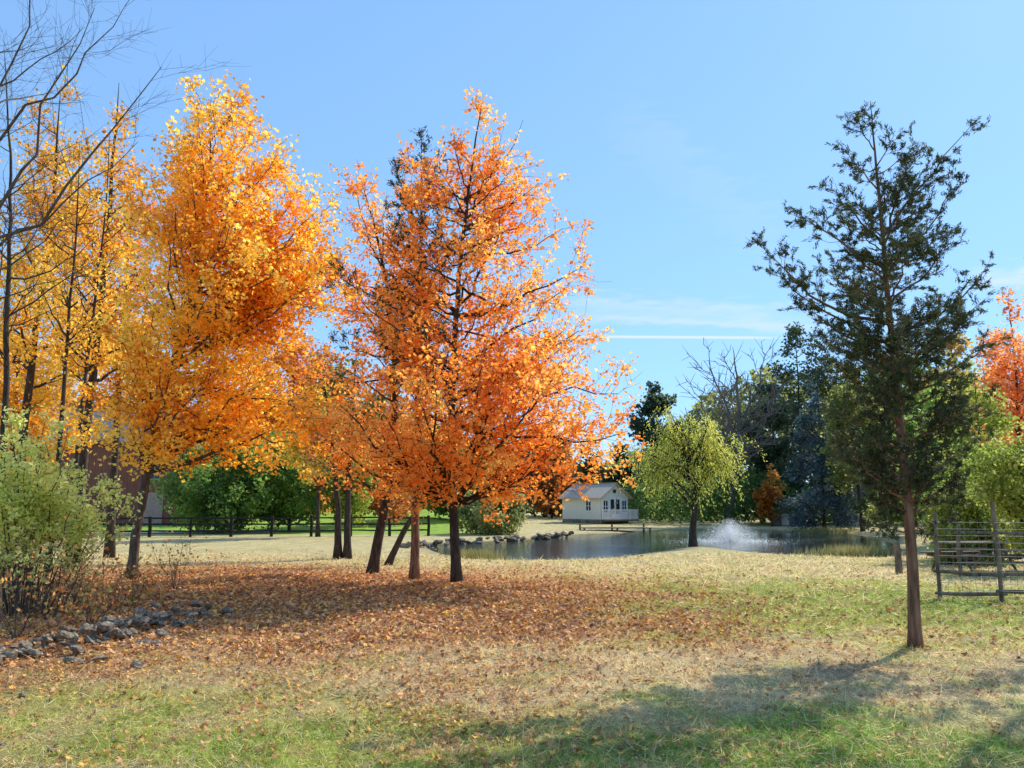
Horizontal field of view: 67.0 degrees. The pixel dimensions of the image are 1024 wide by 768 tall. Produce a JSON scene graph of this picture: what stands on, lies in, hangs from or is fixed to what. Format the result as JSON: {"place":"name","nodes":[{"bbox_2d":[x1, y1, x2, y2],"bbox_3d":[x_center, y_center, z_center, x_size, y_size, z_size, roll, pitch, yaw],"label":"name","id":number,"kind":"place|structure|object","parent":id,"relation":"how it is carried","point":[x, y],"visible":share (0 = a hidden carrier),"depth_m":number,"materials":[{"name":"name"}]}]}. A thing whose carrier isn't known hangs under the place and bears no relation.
{"place":"outdoors","nodes":[
{"label":"outdoors","id":0,"kind":"place"},
{"bbox_2d":[92,531,269,532],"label":"road","id":1,"kind":"structure","parent":0,"point":[206,532],"depth_m":50.60,"materials":[{"name":"asphalt"}]},
{"bbox_2d":[0,505,1023,767],"bbox_3d":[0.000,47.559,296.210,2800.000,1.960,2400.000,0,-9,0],"label":"ground","id":2,"kind":"structure","parent":0,"point":[264,543],"depth_m":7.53,"materials":[{"name":"plant"}]},
{"bbox_2d":[0,646,28,661],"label":"stone","id":3,"kind":"object","parent":2,"relation":"on","point":[11,653],"visible":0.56,"depth_m":7.94,"materials":[{"name":"stone"}]},
{"bbox_2d":[22,649,42,657],"bbox_3d":[-5.041,2.842,8.154,0.215,0.084,0.156,12,-33,-3],"label":"stone","id":4,"kind":"object","parent":2,"relation":"on","point":[33,652],"visible":0.91,"depth_m":8.10,"materials":[{"name":"stone"}]},
{"bbox_2d":[19,639,32,646],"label":"stone","id":5,"kind":"object","parent":4,"relation":"on","point":[23,643],"visible":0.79,"depth_m":8.28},
{"bbox_2d":[0,230,103,486],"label":"background tree","id":6,"kind":"object","parent":2,"relation":"on","point":[32,422],"visible":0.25,"depth_m":36.23,"materials":[{"name":"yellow plant"}]},
{"bbox_2d":[0,508,117,640],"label":"bare shrub","id":7,"kind":"object","parent":2,"relation":"on","point":[29,618],"visible":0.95,"depth_m":9.22,"materials":[{"name":"brown plant"}]},
{"bbox_2d":[0,52,122,578],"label":"tree","id":8,"kind":"object","parent":2,"relation":"on","point":[7,309],"visible":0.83,"depth_m":17.49,"materials":[{"name":"orange plant"}]},
{"bbox_2d":[0,516,124,619],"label":"bare shrub","id":9,"kind":"object","parent":2,"relation":"on","point":[58,593],"visible":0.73,"depth_m":10.76,"materials":[{"name":"brown plant"}]},
{"bbox_2d":[59,640,72,645],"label":"stone","id":10,"kind":"object","parent":2,"relation":"on","point":[66,643],"visible":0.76,"depth_m":8.62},
{"bbox_2d":[0,64,137,552],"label":"background tree","id":11,"kind":"object","parent":2,"relation":"on","point":[23,344],"visible":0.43,"depth_m":26.54,"materials":[{"name":"orange plant"}]},
{"bbox_2d":[59,630,78,639],"bbox_3d":[-5.119,2.888,8.930,0.222,0.089,0.309,36,-21,-25],"label":"stone","id":12,"kind":"object","parent":2,"relation":"on","point":[75,634],"visible":0.48,"depth_m":8.89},
{"bbox_2d":[0,399,142,616],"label":"shrub","id":13,"kind":"object","parent":2,"relation":"on","point":[33,510],"visible":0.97,"depth_m":11.31,"materials":[{"name":"green plant"}]},
{"bbox_2d":[63,657,86,664],"bbox_3d":[-4.483,2.878,7.973,0.286,0.104,0.186,21,-36,-20],"label":"stone","id":14,"kind":"object","parent":2,"relation":"on","point":[71,659],"visible":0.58,"depth_m":7.91,"materials":[{"name":"stone"}]},
{"bbox_2d":[20,140,130,572],"bbox_3d":[-11.067,-0.831,19.510,2.312,11.102,2.759,0,-9,0],"label":"background tree","id":15,"kind":"object","parent":2,"relation":"on","point":[67,320],"visible":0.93,"depth_m":19.52,"materials":[{"name":"orange plant"}]},
{"bbox_2d":[68,645,83,652],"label":"stone","id":16,"kind":"object","parent":2,"relation":"on","point":[77,648],"visible":1,"depth_m":8.24,"materials":[{"name":"stone"}]},
{"bbox_2d":[0,85,165,566],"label":"background tree","id":17,"kind":"object","parent":2,"relation":"on","point":[93,379],"visible":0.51,"depth_m":23.59,"materials":[{"name":"orange plant"}]},
{"bbox_2d":[25,541,141,604],"bbox_3d":[-6.890,3.046,12.222,1.592,1.373,1.388,-6,-11,35],"label":"bare shrub","id":18,"kind":"object","parent":2,"relation":"on","point":[91,583],"visible":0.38,"depth_m":12.24,"materials":[{"name":"brown plant"}]},
{"bbox_2d":[15,547,153,623],"bbox_3d":[-5.521,2.723,10.115,1.402,1.172,1.281,0,-9,0],"label":"bare shrub","id":19,"kind":"object","parent":2,"relation":"on","point":[82,574],"visible":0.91,"depth_m":10.11,"materials":[{"name":"brown plant"}]},
{"bbox_2d":[82,635,99,644],"bbox_3d":[-4.836,2.945,8.905,0.228,0.099,0.267,27,-18,1],"label":"stone","id":20,"kind":"object","parent":2,"relation":"on","point":[89,639],"visible":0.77,"depth_m":8.81,"materials":[{"name":"stone"}]},
{"bbox_2d":[79,626,93,632],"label":"stone","id":21,"kind":"object","parent":20,"relation":"on","point":[86,629],"visible":1,"depth_m":8.72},
{"bbox_2d":[39,136,145,568],"bbox_3d":[-11.558,-1.251,21.298,2.907,12.641,2.864,0,-9,0],"label":"background tree","id":22,"kind":"object","parent":2,"relation":"on","point":[97,363],"visible":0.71,"depth_m":21.40,"materials":[{"name":"orange plant"}]},
{"bbox_2d":[85,627,102,635],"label":"stone","id":23,"kind":"object","parent":2,"relation":"on","point":[93,632],"visible":0.23,"depth_m":9.26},
{"bbox_2d":[114,618,124,625],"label":"stone","id":24,"kind":"object","parent":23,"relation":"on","point":[118,622],"visible":0.95,"depth_m":9.51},
{"bbox_2d":[87,656,108,662],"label":"stone","id":25,"kind":"object","parent":2,"relation":"on","point":[99,658],"visible":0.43,"depth_m":8.05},
{"bbox_2d":[95,626,129,637],"bbox_3d":[-4.714,2.895,9.115,0.306,0.092,0.348,19,-9,34],"label":"stone","id":26,"kind":"object","parent":2,"relation":"on","point":[121,634],"visible":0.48,"depth_m":9.11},
{"bbox_2d":[29,411,204,522],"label":"barn","id":27,"kind":"structure","parent":2,"relation":"on","point":[153,507],"depth_m":61.31,"materials":[{"name":"red wood"}]},
{"bbox_2d":[143,493,163,522],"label":"door","id":28,"kind":"structure","parent":27,"relation":"in","point":[152,509],"depth_m":61.22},
{"bbox_2d":[150,466,160,479],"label":"window","id":29,"kind":"structure","parent":27,"relation":"in","point":[152,475],"depth_m":61.64,"materials":[{"name":"grey glass"}]},
{"bbox_2d":[0,0,239,323],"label":"bare tree","id":30,"kind":"object","parent":2,"relation":"on","point":[46,218],"visible":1,"depth_m":12.89,"materials":[{"name":"grey plant"}]},
{"bbox_2d":[64,164,177,557],"bbox_3d":[-14.533,-0.969,28.663,4.649,14.688,4.488,3,-9,-19],"label":"background tree","id":31,"kind":"object","parent":2,"relation":"on","point":[110,544],"visible":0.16,"depth_m":28.33,"materials":[{"name":"orange plant"}]},
{"bbox_2d":[99,551,166,607],"bbox_3d":[-5.935,3.083,12.004,1.035,0.945,0.984,-3,-9,19],"label":"bare shrub","id":32,"kind":"object","parent":2,"relation":"on","point":[133,591],"visible":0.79,"depth_m":11.99,"materials":[{"name":"brown plant"}]},
{"bbox_2d":[132,659,147,668],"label":"stone","id":33,"kind":"object","parent":2,"relation":"on","point":[138,663],"visible":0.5,"depth_m":7.80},
{"bbox_2d":[132,616,149,626],"bbox_3d":[-4.716,3.005,9.839,0.487,0.125,0.179,-9,-12,44],"label":"stone","id":34,"kind":"object","parent":2,"relation":"on","point":[147,618],"visible":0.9,"depth_m":9.74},
{"bbox_2d":[135,636,152,644],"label":"stone","id":35,"kind":"object","parent":2,"relation":"on","point":[145,640],"visible":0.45,"depth_m":8.96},
{"bbox_2d":[149,617,164,625],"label":"stone","id":36,"kind":"object","parent":2,"relation":"on","point":[154,621],"visible":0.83,"depth_m":10.02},
{"bbox_2d":[8,439,344,513],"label":"undergrowth","id":37,"kind":"object","parent":2,"relation":"on","point":[325,502],"depth_m":75.57,"materials":[{"name":"green plant"}]},
{"bbox_2d":[173,617,185,625],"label":"stone","id":38,"kind":"object","parent":2,"relation":"on","point":[179,621],"visible":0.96,"depth_m":10.15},
{"bbox_2d":[140,528,226,589],"bbox_3d":[-6.152,3.411,14.371,1.640,1.465,1.627,6,-11,-33],"label":"bare shrub","id":39,"kind":"object","parent":2,"relation":"on","point":[176,565],"visible":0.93,"depth_m":14.39,"materials":[{"name":"brown plant"}]},
{"bbox_2d":[185,611,197,617],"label":"stone","id":40,"kind":"object","parent":2,"relation":"on","point":[194,614],"visible":0.98,"depth_m":10.84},
{"bbox_2d":[47,69,371,579],"bbox_3d":[-6.422,-1.566,17.776,6.320,11.910,6.114,8,-12,-44],"label":"maple tree","id":41,"kind":"object","parent":2,"relation":"on","point":[241,302],"visible":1,"depth_m":16.86,"materials":[{"name":"orange plant"}]},
{"bbox_2d":[149,428,281,533],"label":"background tree","id":42,"kind":"object","parent":2,"relation":"on","point":[214,493],"visible":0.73,"depth_m":49.92,"materials":[{"name":"green plant"}]},
{"bbox_2d":[83,515,429,536],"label":"rail fence","id":43,"kind":"object","parent":2,"relation":"on","point":[231,524],"visible":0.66,"depth_m":45.10,"materials":[{"name":"brown wood"}]},
{"bbox_2d":[251,424,332,529],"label":"background tree","id":44,"kind":"object","parent":2,"relation":"on","point":[295,497],"visible":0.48,"depth_m":52.19,"materials":[{"name":"green plant"}]},
{"bbox_2d":[233,323,359,446],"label":"background tree","id":45,"kind":"object","parent":2,"relation":"on","point":[300,349],"visible":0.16,"depth_m":70.55,"materials":[{"name":"orange plant"}]},
{"bbox_2d":[258,354,365,536],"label":"background tree","id":46,"kind":"object","parent":2,"relation":"on","point":[298,458],"visible":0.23,"depth_m":45.18,"materials":[{"name":"orange plant"}]},
{"bbox_2d":[283,347,365,558],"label":"background tree","id":47,"kind":"object","parent":2,"relation":"on","point":[337,551],"visible":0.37,"depth_m":27.59,"materials":[{"name":"orange plant"}]},
{"bbox_2d":[320,438,379,527],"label":"background tree","id":48,"kind":"object","parent":2,"relation":"on","point":[358,505],"visible":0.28,"depth_m":53.91,"materials":[{"name":"green plant"}]},
{"bbox_2d":[309,346,400,558],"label":"background tree","id":49,"kind":"object","parent":2,"relation":"on","point":[347,551],"visible":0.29,"depth_m":27.46,"materials":[{"name":"orange plant"}]},
{"bbox_2d":[281,162,467,574],"bbox_3d":[-3.291,-0.529,19.366,4.600,10.457,3.831,6,-10,-33],"label":"maple tree","id":50,"kind":"object","parent":2,"relation":"on","point":[373,566],"visible":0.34,"depth_m":18.93,"materials":[{"name":"orange plant"}]},
{"bbox_2d":[349,380,424,522],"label":"background tree","id":51,"kind":"object","parent":2,"relation":"on","point":[395,507],"visible":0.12,"depth_m":60.87,"materials":[{"name":"orange plant"}]},
{"bbox_2d":[317,125,473,579],"bbox_3d":[-2.498,-0.979,17.442,2.436,10.666,3.346,-8,-12,43],"label":"cedar tree","id":52,"kind":"object","parent":2,"relation":"on","point":[414,568],"visible":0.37,"depth_m":17.49,"materials":[{"name":"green plant"}]},
{"bbox_2d":[381,324,487,565],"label":"maple tree","id":53,"kind":"object","parent":2,"relation":"on","point":[395,549],"visible":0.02,"depth_m":23.34,"materials":[{"name":"orange plant"}]},
{"bbox_2d":[420,407,487,519],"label":"background tree","id":54,"kind":"object","parent":2,"relation":"on","point":[439,510],"visible":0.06,"depth_m":68.09,"materials":[{"name":"orange plant"}]},
{"bbox_2d":[285,86,653,582],"bbox_3d":[-0.926,-1.274,16.561,7.585,10.915,7.378,0,-9,0],"label":"maple tree","id":55,"kind":"object","parent":2,"relation":"on","point":[489,377],"visible":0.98,"depth_m":16.03,"materials":[{"name":"orange plant"}]},
{"bbox_2d":[448,478,533,534],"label":"shrub","id":56,"kind":"object","parent":2,"relation":"on","point":[472,515],"visible":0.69,"depth_m":48.30,"materials":[{"name":"green plant"}]},
{"bbox_2d":[0,550,1023,767],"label":"fallen leaves","id":57,"kind":"object","parent":2,"relation":"on","point":[333,623],"visible":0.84,"depth_m":9.75,"materials":[{"name":"orange plant"}]},
{"bbox_2d":[0,332,1023,517],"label":"distant wood","id":58,"kind":"object","parent":2,"relation":"on","point":[707,400],"visible":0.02,"depth_m":100.62,"materials":[{"name":"green plant"}]},
{"bbox_2d":[520,423,580,517],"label":"background tree","id":59,"kind":"object","parent":2,"relation":"on","point":[539,506],"visible":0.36,"depth_m":91.85,"materials":[{"name":"orange plant"}]},
{"bbox_2d":[555,439,609,517],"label":"background tree","id":60,"kind":"object","parent":2,"relation":"on","point":[584,471],"visible":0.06,"depth_m":89.25,"materials":[{"name":"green plant"}]},
{"bbox_2d":[559,483,638,523],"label":"cabin","id":61,"kind":"object","parent":2,"relation":"on","point":[601,507],"visible":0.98,"depth_m":72.71,"materials":[{"name":"beige paint"}]},
{"bbox_2d":[585,500,591,510],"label":"window","id":62,"kind":"structure","parent":61,"relation":"in","point":[588,505],"depth_m":72.34,"materials":[{"name":"white glass"}]},
{"bbox_2d":[602,500,608,512],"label":"window","id":63,"kind":"structure","parent":61,"relation":"in","point":[605,503],"depth_m":71.65,"materials":[{"name":"white glass"}]},
{"bbox_2d":[609,497,620,517],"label":"door","id":64,"kind":"structure","parent":61,"relation":"in","point":[612,500],"depth_m":72.40,"materials":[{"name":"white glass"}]},
{"bbox_2d":[621,500,626,512],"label":"window","id":65,"kind":"structure","parent":61,"relation":"in","point":[623,502],"depth_m":73.28,"materials":[{"name":"white glass"}]},
{"bbox_2d":[578,524,650,531],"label":"dock","id":66,"kind":"object","parent":2,"relation":"on","point":[611,527],"visible":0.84,"depth_m":56.26,"materials":[{"name":"wood"}]},
{"bbox_2d":[598,443,641,511],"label":"background tree","id":67,"kind":"object","parent":2,"relation":"on","point":[614,478],"visible":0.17,"depth_m":86.52,"materials":[{"name":"green plant"}]},
{"bbox_2d":[624,381,697,519],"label":"background tree","id":68,"kind":"object","parent":2,"relation":"on","point":[652,402],"visible":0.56,"depth_m":83.86,"materials":[{"name":"green plant"}]},
{"bbox_2d":[612,404,767,546],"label":"willow tree","id":69,"kind":"object","parent":2,"relation":"on","point":[696,468],"visible":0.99,"depth_m":37.03,"materials":[{"name":"green plant"}]},
{"bbox_2d":[697,444,749,515],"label":"background tree","id":70,"kind":"object","parent":2,"relation":"on","point":[717,478],"visible":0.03,"depth_m":84.40,"materials":[{"name":"green plant"}]},
{"bbox_2d":[676,336,799,524],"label":"bare tree","id":71,"kind":"object","parent":2,"relation":"on","point":[723,414],"visible":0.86,"depth_m":70.11,"materials":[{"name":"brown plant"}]},
{"bbox_2d":[748,463,786,526],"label":"background tree","id":72,"kind":"object","parent":2,"relation":"on","point":[766,499],"visible":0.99,"depth_m":65.03,"materials":[{"name":"orange plant"}]},
{"bbox_2d":[736,377,813,512],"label":"background tree","id":73,"kind":"object","parent":2,"relation":"on","point":[778,454],"visible":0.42,"depth_m":71.36,"materials":[{"name":"green plant"}]},
{"bbox_2d":[773,505,797,524],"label":"shed","id":74,"kind":"structure","parent":2,"relation":"on","point":[781,521],"depth_m":66.31,"materials":[{"name":"wood"}]},
{"bbox_2d":[781,514,788,524],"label":"door","id":75,"kind":"structure","parent":74,"relation":"in","point":[784,521],"depth_m":66.18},
{"bbox_2d":[744,321,843,517],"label":"background tree","id":76,"kind":"object","parent":2,"relation":"on","point":[794,332],"visible":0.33,"depth_m":76.10,"materials":[{"name":"green plant"}]},
{"bbox_2d":[621,463,1008,523],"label":"undergrowth","id":77,"kind":"object","parent":2,"relation":"on","point":[717,498],"visible":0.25,"depth_m":70.14,"materials":[{"name":"green plant"}]},
{"bbox_2d":[774,374,874,530],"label":"background tree","id":78,"kind":"object","parent":2,"relation":"on","point":[811,504],"visible":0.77,"depth_m":59.23,"materials":[{"name":"green plant"}]},
{"bbox_2d":[802,355,862,492],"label":"background tree","id":79,"kind":"object","parent":2,"relation":"on","point":[821,389],"visible":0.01,"depth_m":74.83,"materials":[{"name":"green plant"}]},
{"bbox_2d":[813,362,887,531],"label":"background tree","id":80,"kind":"object","parent":2,"relation":"on","point":[839,472],"visible":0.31,"depth_m":55.90,"materials":[{"name":"green plant"}]},
{"bbox_2d":[743,101,1012,648],"bbox_3d":[4.538,-0.287,9.211,2.939,6.686,2.115,4,-10,-27],"label":"cedar tree","id":81,"kind":"object","parent":2,"relation":"on","point":[905,332],"visible":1,"depth_m":9.07,"materials":[{"name":"green plant"}]},
{"bbox_2d":[846,335,941,531],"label":"background tree","id":82,"kind":"object","parent":2,"relation":"on","point":[909,428],"visible":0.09,"depth_m":45.55,"materials":[{"name":"green plant"}]},
{"bbox_2d":[893,541,902,574],"bbox_3d":[9.363,4.300,18.763,0.172,0.947,0.170,0,-9,0],"label":"fence post","id":83,"kind":"object","parent":2,"relation":"on","point":[898,559],"visible":0.78,"depth_m":18.72,"materials":[{"name":"grey wood"}]},
{"bbox_2d":[891,382,977,537],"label":"background tree","id":84,"kind":"object","parent":2,"relation":"on","point":[928,403],"visible":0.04,"depth_m":36.18,"materials":[{"name":"green plant"}]},
{"bbox_2d":[906,333,1010,478],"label":"background tree","id":85,"kind":"object","parent":2,"relation":"on","point":[960,348],"visible":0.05,"depth_m":58.52,"materials":[{"name":"green plant"}]},
{"bbox_2d":[914,370,1023,557],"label":"background tree","id":86,"kind":"object","parent":2,"relation":"on","point":[996,421],"visible":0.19,"depth_m":26.81,"materials":[{"name":"green plant"}]},
{"bbox_2d":[917,472,1022,566],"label":"shrub","id":87,"kind":"object","parent":2,"relation":"on","point":[974,513],"visible":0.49,"depth_m":23.07,"materials":[{"name":"green plant"}]},
{"bbox_2d":[918,541,1023,571],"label":"picnic table","id":88,"kind":"object","parent":2,"relation":"on","point":[977,555],"visible":0.69,"depth_m":19.94,"materials":[{"name":"brown wood"}]},
{"bbox_2d":[933,502,1023,601],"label":"rail fence","id":89,"kind":"object","parent":2,"relation":"on","point":[1001,593],"visible":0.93,"depth_m":12.81,"materials":[{"name":"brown wood"}]},
{"bbox_2d":[946,416,1023,559],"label":"background tree","id":90,"kind":"object","parent":2,"relation":"on","point":[1002,489],"visible":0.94,"depth_m":19.73,"materials":[{"name":"green plant"}]},
{"bbox_2d":[954,526,1023,576],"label":"rail fence","id":91,"kind":"object","parent":2,"relation":"on","point":[958,547],"visible":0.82,"depth_m":17.68,"materials":[{"name":"brown wood"}]},
{"bbox_2d":[965,286,1023,519],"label":"background tree","id":92,"kind":"object","parent":2,"relation":"on","point":[1014,392],"visible":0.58,"depth_m":44.57,"materials":[{"name":"orange plant"}]},
{"label":"stone","id":93,"kind":"object","parent":2,"relation":"on","visible":0},
{"bbox_2d":[102,627,119,636],"bbox_3d":[-4.688,2.906,9.028,0.258,0.087,0.182,-32,-13,22],"label":"stone","id":94,"kind":"object","parent":93,"relation":"on","point":[109,633],"visible":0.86,"depth_m":8.97,"materials":[{"name":"stone"}]},
{"bbox_2d":[96,621,114,633],"bbox_3d":[-4.747,2.844,9.038,0.208,0.115,0.263,8,-32,-45],"label":"stone","id":95,"kind":"object","parent":94,"relation":"on","point":[104,627],"visible":0.93,"depth_m":8.96,"materials":[{"name":"stone"}]},
{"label":"stone","id":96,"kind":"object","parent":2,"relation":"on","visible":0},
{"bbox_2d":[59,632,73,638],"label":"stone","id":97,"kind":"object","parent":96,"relation":"on","point":[66,635],"visible":0.98,"depth_m":8.38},
{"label":"stone","id":98,"kind":"object","parent":2,"relation":"on","visible":0},
{"bbox_2d":[41,633,52,643],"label":"stone","id":99,"kind":"object","parent":98,"relation":"on","point":[47,639],"visible":1,"depth_m":8.59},
{"bbox_2d":[0,0,1023,504],"label":"sky","id":100,"kind":"structure","parent":0,"point":[682,130],"materials":[{"name":"blue"}]},
{"bbox_2d":[427,529,901,560],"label":"pond water","id":101,"kind":"structure","parent":0,"point":[587,546],"depth_m":38.77,"materials":[{"name":"grey liquid"}]},
{"bbox_2d":[438,547,511,559],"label":"reeds","id":102,"kind":"object","parent":101,"relation":"in","point":[473,554],"visible":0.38,"depth_m":27.42,"materials":[{"name":"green plant"}]},
{"bbox_2d":[671,519,813,544],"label":"fountain","id":103,"kind":"object","parent":101,"relation":"in","point":[730,537],"visible":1,"depth_m":41.27,"materials":[{"name":"white liquid"}]},
{"bbox_2d":[780,526,865,532],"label":"reeds","id":104,"kind":"object","parent":101,"relation":"on","point":[826,530],"visible":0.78,"depth_m":54.99,"materials":[{"name":"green plant"}]},
{"bbox_2d":[781,542,905,555],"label":"reeds","id":105,"kind":"object","parent":101,"relation":"in","point":[860,550],"visible":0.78,"depth_m":30.86,"materials":[{"name":"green plant"}]},
{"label":"stone","id":106,"kind":"object","parent":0,"visible":0},
{"bbox_2d":[101,616,116,622],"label":"stone","id":107,"kind":"object","parent":106,"relation":"on","point":[108,618],"visible":0.52,"depth_m":9.63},
{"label":"stone","id":108,"kind":"object","parent":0,"visible":0},
{"bbox_2d":[189,600,202,607],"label":"stone","id":109,"kind":"object","parent":108,"relation":"on","point":[195,603],"visible":1,"depth_m":11.02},
{"label":"stone","id":110,"kind":"object","parent":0,"visible":0},
{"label":"stone","id":111,"kind":"object","parent":110,"relation":"on","visible":0},
{"bbox_2d":[133,607,146,616],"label":"stone","id":112,"kind":"object","parent":111,"relation":"on","point":[140,611],"visible":0.79,"depth_m":10.20,"materials":[{"name":"stone"}]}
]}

